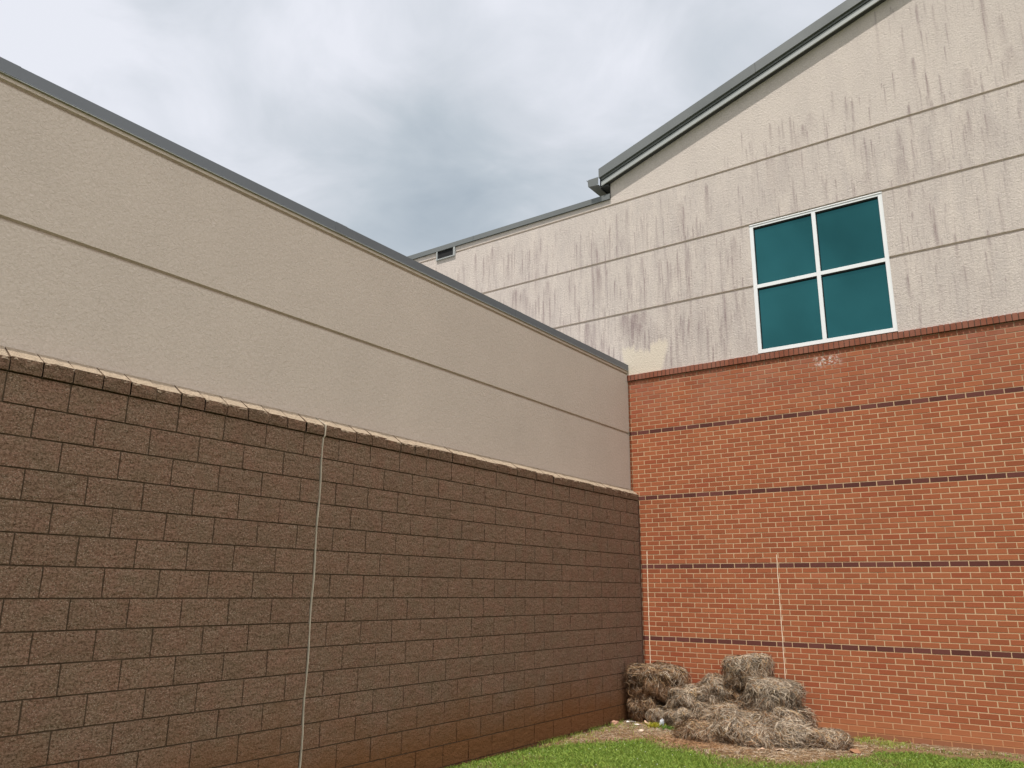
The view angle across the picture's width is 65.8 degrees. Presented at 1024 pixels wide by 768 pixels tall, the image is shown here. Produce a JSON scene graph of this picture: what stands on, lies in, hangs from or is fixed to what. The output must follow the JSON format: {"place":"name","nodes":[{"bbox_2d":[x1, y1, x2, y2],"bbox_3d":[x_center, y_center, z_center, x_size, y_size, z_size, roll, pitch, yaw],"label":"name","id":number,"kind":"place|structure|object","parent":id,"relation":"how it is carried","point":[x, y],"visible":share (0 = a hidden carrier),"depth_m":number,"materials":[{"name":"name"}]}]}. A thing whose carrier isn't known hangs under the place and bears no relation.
{"place":"outdoors","nodes":[
{"label":"outdoors","id":0,"kind":"place"},
{"bbox_2d":[0,0,845,255],"label":"sky","id":1,"kind":"structure","parent":0,"point":[413,127],"materials":[{"name":"grey"}]},
{"bbox_2d":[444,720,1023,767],"bbox_3d":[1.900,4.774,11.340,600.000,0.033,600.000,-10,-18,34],"label":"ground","id":2,"kind":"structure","parent":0,"point":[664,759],"depth_m":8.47,"materials":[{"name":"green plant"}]},
{"bbox_2d":[0,57,642,767],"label":"block wing","id":3,"kind":"structure","parent":2,"relation":"on","point":[286,483],"depth_m":6.73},
{"bbox_2d":[407,0,1023,753],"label":"gabled brick hall","id":4,"kind":"structure","parent":2,"relation":"on","point":[785,282],"depth_m":10.91,"materials":[{"name":"brick"}]},
{"bbox_2d":[749,192,897,353],"bbox_3d":[4.400,-1.531,11.306,1.866,2.030,0.196,-10,-18,34],"label":"window","id":5,"kind":"structure","parent":4,"relation":"in","point":[822,275],"depth_m":11.21,"materials":[{"name":"teal glass"}]},
{"bbox_2d":[531,718,1023,765],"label":"soil","id":6,"kind":"structure","parent":0,"point":[914,749],"depth_m":8.97,"materials":[{"name":"brown soil"}]},
{"bbox_2d":[610,720,618,724],"bbox_3d":[1.363,4.496,10.504,0.114,0.069,0.089,12,-18,-37],"label":"brick chunk","id":7,"kind":"object","parent":6,"relation":"on","point":[615,722],"visible":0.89,"depth_m":10.48,"materials":[{"name":"orange brick"}]},
{"bbox_2d":[627,691,668,722],"bbox_3d":[1.894,4.409,10.898,0.572,0.413,0.625,-10,-18,34],"label":"pine straw bale","id":8,"kind":"object","parent":6,"relation":"on","point":[637,711],"visible":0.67,"depth_m":10.73},
{"bbox_2d":[624,661,692,702],"bbox_3d":[2.052,4.105,10.890,0.917,0.568,0.695,-10,-18,34],"label":"pine straw bale","id":9,"kind":"object","parent":8,"relation":"on","point":[657,679],"visible":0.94,"depth_m":10.72},
{"bbox_2d":[643,722,666,727],"bbox_3d":[1.849,4.441,10.316,0.309,0.081,0.209,0,-15,2],"label":"weed","id":10,"kind":"object","parent":6,"relation":"on","point":[652,725],"visible":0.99,"depth_m":10.30,"materials":[{"name":"yellow plant"}]},
{"bbox_2d":[645,704,667,723],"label":"pine straw bale","id":11,"kind":"object","parent":6,"relation":"on","point":[654,714],"visible":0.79,"depth_m":10.59},
{"bbox_2d":[659,725,674,730],"bbox_3d":[2.006,4.420,10.183,0.271,0.072,0.250,-10,-18,34],"label":"weed","id":12,"kind":"object","parent":6,"relation":"on","point":[668,727],"visible":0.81,"depth_m":10.18,"materials":[{"name":"green plant"}]},
{"bbox_2d":[658,704,695,728],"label":"pine straw bale","id":13,"kind":"object","parent":6,"relation":"on","point":[674,717],"visible":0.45,"depth_m":10.31},
{"bbox_2d":[664,684,708,710],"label":"pine straw bale","id":14,"kind":"object","parent":13,"relation":"on","point":[687,696],"visible":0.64,"depth_m":10.39},
{"bbox_2d":[670,717,719,743],"bbox_3d":[2.308,4.195,9.650,0.811,0.244,0.760,-10,-18,34],"label":"split pine straw bale","id":15,"kind":"object","parent":6,"relation":"on","point":[688,729],"visible":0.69,"depth_m":9.48},
{"bbox_2d":[686,699,738,718],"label":"pine straw bale","id":16,"kind":"object","parent":6,"relation":"on","point":[702,707],"visible":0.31,"depth_m":10.12},
{"bbox_2d":[697,672,729,704],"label":"pine straw bale","id":17,"kind":"object","parent":16,"relation":"on","point":[711,687],"visible":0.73,"depth_m":10.26},
{"bbox_2d":[721,685,751,710],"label":"pine straw bale","id":18,"kind":"object","parent":6,"relation":"on","point":[736,697],"visible":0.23,"depth_m":10.12},
{"bbox_2d":[720,653,774,690],"bbox_3d":[3.067,3.750,10.300,0.710,0.521,0.600,-10,-18,34],"label":"pine straw bale","id":19,"kind":"object","parent":18,"relation":"on","point":[738,670],"visible":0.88,"depth_m":10.15},
{"bbox_2d":[693,704,795,749],"bbox_3d":[2.787,4.082,9.573,1.410,0.437,1.191,-10,-18,34],"label":"split pine straw bale","id":20,"kind":"object","parent":6,"relation":"on","point":[729,721],"visible":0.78,"depth_m":9.33},
{"bbox_2d":[766,715,816,749],"bbox_3d":[3.287,4.071,9.322,0.686,0.344,0.745,-10,-18,34],"label":"split pine straw bale","id":21,"kind":"object","parent":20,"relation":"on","point":[792,730],"visible":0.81,"depth_m":9.12},
{"bbox_2d":[738,724,776,749],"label":"split pine straw bale","id":22,"kind":"object","parent":6,"relation":"on","point":[760,734],"visible":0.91,"depth_m":9.05},
{"bbox_2d":[746,704,820,727],"bbox_3d":[3.334,4.143,9.826,0.996,0.445,0.733,-10,-18,34],"label":"pine straw bale","id":23,"kind":"object","parent":6,"relation":"on","point":[802,713],"visible":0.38,"depth_m":9.62},
{"bbox_2d":[742,676,810,712],"bbox_3d":[3.300,3.928,9.970,0.821,0.532,0.624,-10,-18,34],"label":"pine straw bale","id":24,"kind":"object","parent":23,"relation":"on","point":[768,693],"visible":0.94,"depth_m":9.79},
{"bbox_2d":[549,720,1021,764],"bbox_3d":[3.268,4.105,8.826,5.241,0.073,2.618,-10,-18,34],"label":"loose straw","id":25,"kind":"object","parent":6,"relation":"on","point":[732,747],"visible":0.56,"depth_m":9.06,"materials":[{"name":"brown plant"}]},
{"bbox_2d":[804,726,855,749],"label":"split pine straw bale","id":26,"kind":"object","parent":6,"relation":"on","point":[829,738],"visible":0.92,"depth_m":9.04},
{"bbox_2d":[849,749,860,753],"bbox_3d":[3.840,4.114,8.866,0.106,0.043,0.193,-1,-15,5],"label":"clay clod","id":27,"kind":"object","parent":6,"relation":"on","point":[856,751],"visible":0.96,"depth_m":8.82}
]}

